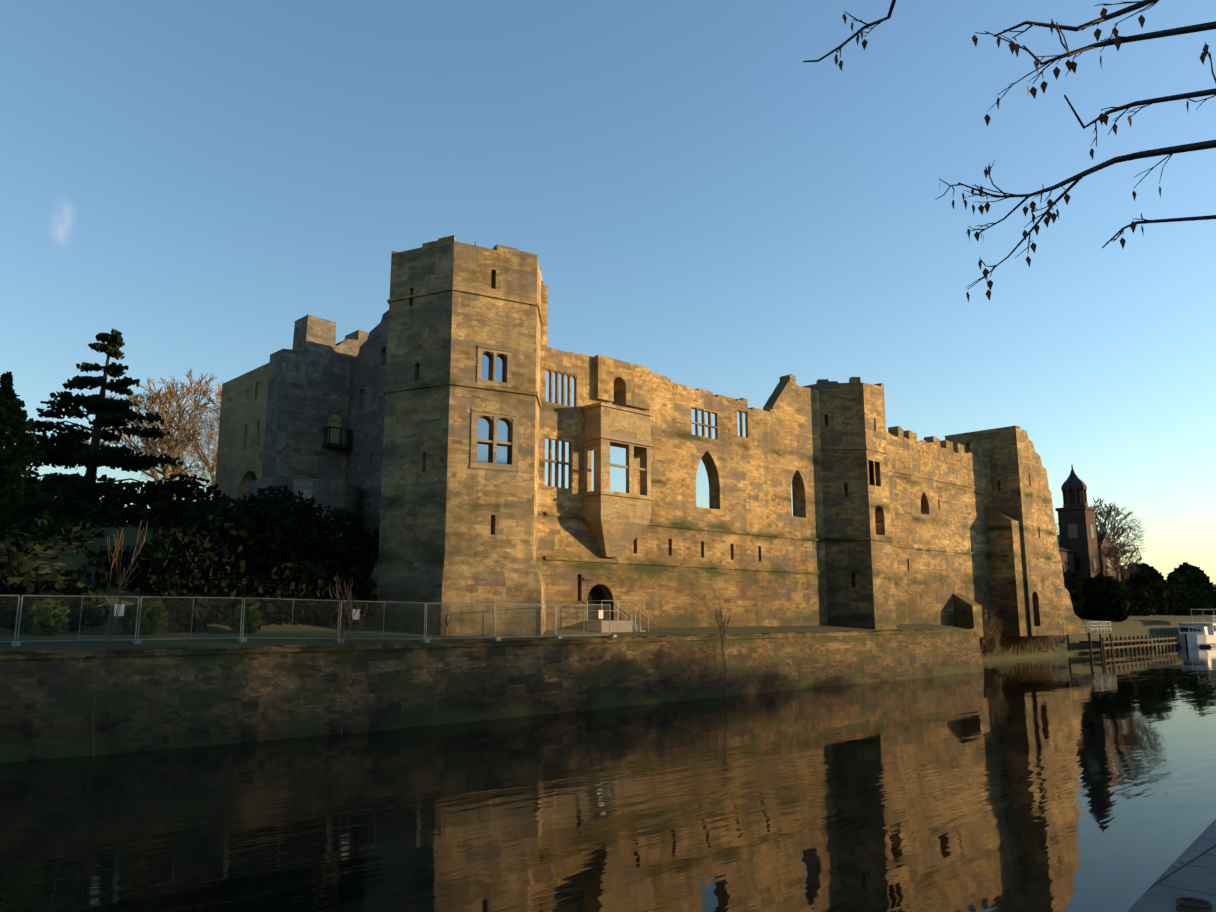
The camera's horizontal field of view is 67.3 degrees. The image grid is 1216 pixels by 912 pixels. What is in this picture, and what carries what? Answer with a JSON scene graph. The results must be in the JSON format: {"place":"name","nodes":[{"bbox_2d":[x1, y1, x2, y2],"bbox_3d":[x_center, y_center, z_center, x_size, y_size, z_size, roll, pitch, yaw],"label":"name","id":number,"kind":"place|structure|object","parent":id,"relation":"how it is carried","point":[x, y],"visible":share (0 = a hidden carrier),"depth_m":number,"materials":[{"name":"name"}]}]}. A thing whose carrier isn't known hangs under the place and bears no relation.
{"place":"outdoors","nodes":[
{"label":"outdoors","id":0,"kind":"place"},
{"bbox_2d":[262,314,367,479],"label":"castle wall","id":1,"kind":"structure","parent":0,"point":[299,413],"depth_m":49.42,"materials":[{"name":"grey stone"}]},
{"bbox_2d":[0,646,1215,911],"bbox_3d":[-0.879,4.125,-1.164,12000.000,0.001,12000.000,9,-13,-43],"label":"river water","id":2,"kind":"structure","parent":0,"point":[1082,782],"depth_m":20.40,"materials":[{"name":"black liquid"}]},
{"bbox_2d":[1066,621,1176,655],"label":"wooden jetty","id":3,"kind":"object","parent":2,"relation":"in","point":[1112,641],"visible":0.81,"depth_m":101.62,"materials":[{"name":"brown wood"}]},
{"bbox_2d":[1175,609,1215,646],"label":"boat","id":4,"kind":"object","parent":2,"relation":"on","point":[1198,634],"visible":0.96,"depth_m":120.33,"materials":[{"name":"white paint"}]},
{"bbox_2d":[0,522,1215,661],"bbox_3d":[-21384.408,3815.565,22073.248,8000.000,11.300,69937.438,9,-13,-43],"label":"ground","id":5,"kind":"structure","parent":0,"point":[69,559],"depth_m":37.83,"materials":[{"name":"green plant"}]},
{"bbox_2d":[0,371,46,530],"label":"cypress tree","id":6,"kind":"object","parent":5,"relation":"on","point":[17,451],"visible":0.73,"depth_m":41.05,"materials":[{"name":"green plant"}]},
{"bbox_2d":[9,328,191,518],"bbox_3d":[-28.234,-0.097,49.677,9.404,14.845,9.065,-1,-10,7],"label":"cedar tree","id":7,"kind":"object","parent":5,"relation":"on","point":[66,450],"visible":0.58,"depth_m":50.16,"materials":[{"name":"green plant"}]},
{"bbox_2d":[17,596,263,635],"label":"shrubs","id":8,"kind":"object","parent":5,"relation":"on","point":[32,610],"visible":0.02,"depth_m":32.58,"materials":[{"name":"green plant"}]},
{"bbox_2d":[76,375,220,499],"bbox_3d":[-30.757,1.002,62.217,11.358,12.590,8.128,4,-11,-22],"label":"bare lime tree","id":9,"kind":"object","parent":5,"relation":"on","point":[171,445],"visible":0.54,"depth_m":61.56,"materials":[{"name":"brown plant"}]},
{"bbox_2d":[119,368,222,499],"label":"bare trees","id":10,"kind":"object","parent":5,"relation":"on","point":[217,395],"visible":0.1,"depth_m":70.98,"materials":[{"name":"brown plant"}]},
{"bbox_2d":[0,472,378,632],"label":"bushes","id":11,"kind":"object","parent":5,"relation":"on","point":[243,526],"visible":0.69,"depth_m":38.82,"materials":[{"name":"green plant"}]},
{"bbox_2d":[214,363,341,510],"bbox_3d":[-16.529,2.577,53.881,10.100,13.800,8.300,9,-13,-43],"label":"gatehouse","id":12,"kind":"object","parent":5,"relation":"on","point":[240,450],"visible":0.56,"depth_m":51.32,"materials":[{"name":"stone"}]},
{"bbox_2d":[322,426,352,450],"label":"balcony","id":13,"kind":"structure","parent":12,"relation":"attached to","point":[329,445],"depth_m":49.53,"materials":[{"name":"black metal"}]},
{"bbox_2d":[245,475,360,543],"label":"wall","id":14,"kind":"structure","parent":5,"relation":"on","point":[336,493],"depth_m":45.75,"materials":[{"name":"grey stone"}]},
{"bbox_2d":[345,310,388,563],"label":"castle wall","id":15,"kind":"structure","parent":5,"relation":"on","point":[366,415],"depth_m":49.06,"materials":[{"name":"stone"}]},
{"bbox_2d":[365,556,545,636],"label":"tower plinth","id":16,"kind":"structure","parent":5,"relation":"on","point":[448,579],"depth_m":40.46,"materials":[{"name":"stone"}]},
{"bbox_2d":[378,241,540,561],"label":"tower","id":17,"kind":"structure","parent":5,"relation":"on","point":[440,497],"depth_m":42.26,"materials":[{"name":"stone"}]},
{"bbox_2d":[383,235,542,416],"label":"stone moldings","id":18,"kind":"structure","parent":17,"relation":"on","point":[497,247],"depth_m":42.85,"materials":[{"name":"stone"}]},
{"bbox_2d":[477,353,509,464],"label":"windows","id":19,"kind":"structure","parent":17,"relation":"attached to","point":[484,449],"depth_m":42.62,"materials":[{"name":"blue glass"}]},
{"bbox_2d":[470,347,518,471],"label":"window frames","id":20,"kind":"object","parent":17,"relation":"attached to","point":[474,463],"visible":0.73,"depth_m":42.29,"materials":[{"name":"beige stone"}]},
{"bbox_2d":[0,628,983,762],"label":"retaining wall","id":21,"kind":"structure","parent":5,"relation":"on","point":[148,698],"depth_m":34.56,"materials":[{"name":"stone"}]},
{"bbox_2d":[0,595,616,645],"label":"site fence","id":22,"kind":"object","parent":21,"relation":"on","point":[139,641],"visible":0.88,"depth_m":33.72,"materials":[{"name":"silver metal"}]},
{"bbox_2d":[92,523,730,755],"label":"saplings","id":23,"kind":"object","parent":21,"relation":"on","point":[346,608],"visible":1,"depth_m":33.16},
{"bbox_2d":[585,600,648,632],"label":"water gate steps and rails","id":24,"kind":"structure","parent":5,"relation":"on","point":[618,625],"depth_m":46.45,"materials":[{"name":"concrete"}]},
{"bbox_2d":[537,280,827,629],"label":"curtain wall","id":25,"kind":"structure","parent":5,"relation":"on","point":[764,464],"depth_m":53.78,"materials":[{"name":"beige stone"}]},
{"bbox_2d":[587,585,605,620],"bbox_3d":[-0.852,8.097,47.798,2.000,2.850,0.100,9,-13,-43],"label":"arched doorway","id":26,"kind":"structure","parent":25,"relation":"attached to","point":[596,592],"depth_m":48.01,"materials":[{"name":"black"}]},
{"bbox_2d":[584,406,650,512],"bbox_3d":[0.522,0.301,48.639,3.700,5.300,1.320,9,-13,-43],"label":"oriel bay","id":27,"kind":"object","parent":25,"relation":"attached to","point":[612,422],"visible":0.81,"depth_m":47.88,"materials":[{"name":"beige stone"}]},
{"bbox_2d":[582,402,653,557],"bbox_3d":[0.564,1.387,48.407,3.900,7.880,1.400,9,-13,-43],"label":"bay window trim","id":28,"kind":"structure","parent":25,"relation":"attached to","point":[615,533],"depth_m":47.67,"materials":[{"name":"beige stone"}]},
{"bbox_2d":[595,355,649,409],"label":"wall","id":29,"kind":"structure","parent":25,"relation":"attached to","point":[634,379],"depth_m":50.33,"materials":[{"name":"beige stone"}]},
{"bbox_2d":[545,368,825,581],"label":"stone trim","id":30,"kind":"structure","parent":25,"relation":"attached to","point":[556,461],"depth_m":48.16,"materials":[{"name":"beige stone"}]},
{"bbox_2d":[792,382,896,629],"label":"tower","id":31,"kind":"structure","parent":5,"relation":"on","point":[860,582],"depth_m":63.06,"materials":[{"name":"stone"}]},
{"bbox_2d":[816,377,892,542],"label":"stone moldings","id":32,"kind":"structure","parent":31,"relation":"attached to","point":[851,380],"depth_m":63.85,"materials":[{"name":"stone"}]},
{"bbox_2d":[888,469,1028,636],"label":"curtain wall trim","id":33,"kind":"structure","parent":5,"relation":"on","point":[1006,566],"depth_m":78.31,"materials":[{"name":"beige stone"}]},
{"bbox_2d":[803,0,1215,301],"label":"tree branches","id":34,"kind":"object","parent":5,"relation":"on","point":[1117,41],"visible":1,"depth_m":4.28,"materials":[{"name":"brown plant"}]},
{"bbox_2d":[945,425,1086,635],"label":"tower","id":35,"kind":"structure","parent":5,"relation":"on","point":[1021,492],"depth_m":81.70,"materials":[{"name":"stone"}]},
{"bbox_2d":[979,599,1061,658],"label":"scrub","id":36,"kind":"object","parent":5,"relation":"on","point":[1044,640],"visible":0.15,"depth_m":81.80,"materials":[{"name":"brown plant"}]},
{"bbox_2d":[1055,465,1121,615],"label":"tower","id":37,"kind":"structure","parent":5,"relation":"on","point":[1078,543],"depth_m":125.80,"materials":[{"name":"brick"}]},
{"bbox_2d":[1055,497,1146,582],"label":"bare riverside trees","id":38,"kind":"object","parent":5,"relation":"on","point":[1123,549],"depth_m":132.67,"materials":[{"name":"plant"}]},
{"bbox_2d":[1062,562,1215,621],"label":"trees","id":39,"kind":"object","parent":5,"relation":"on","point":[1148,590],"visible":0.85,"depth_m":146.32,"materials":[{"name":"green plant"}]},
{"bbox_2d":[1120,565,1215,591],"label":"trees","id":40,"kind":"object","parent":5,"relation":"on","point":[1214,585],"depth_m":211.30,"materials":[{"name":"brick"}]},
{"bbox_2d":[0,0,1215,583],"label":"sky","id":41,"kind":"structure","parent":0,"point":[701,203],"materials":[{"name":"blue"}]},
{"bbox_2d":[886,426,993,635],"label":"curtain wall","id":42,"kind":"structure","parent":0,"point":[927,513],"depth_m":73.73,"materials":[{"name":"stone"}]},
{"bbox_2d":[1127,819,1215,911],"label":"quay bank","id":43,"kind":"structure","parent":0,"point":[1190,871],"depth_m":7.07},
{"bbox_2d":[1175,897,1212,911],"bbox_3d":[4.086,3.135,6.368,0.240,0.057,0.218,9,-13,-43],"label":"bollard","id":44,"kind":"object","parent":43,"relation":"on","point":[1189,904],"visible":1,"depth_m":6.34,"materials":[{"name":"grey metal"}]}
]}

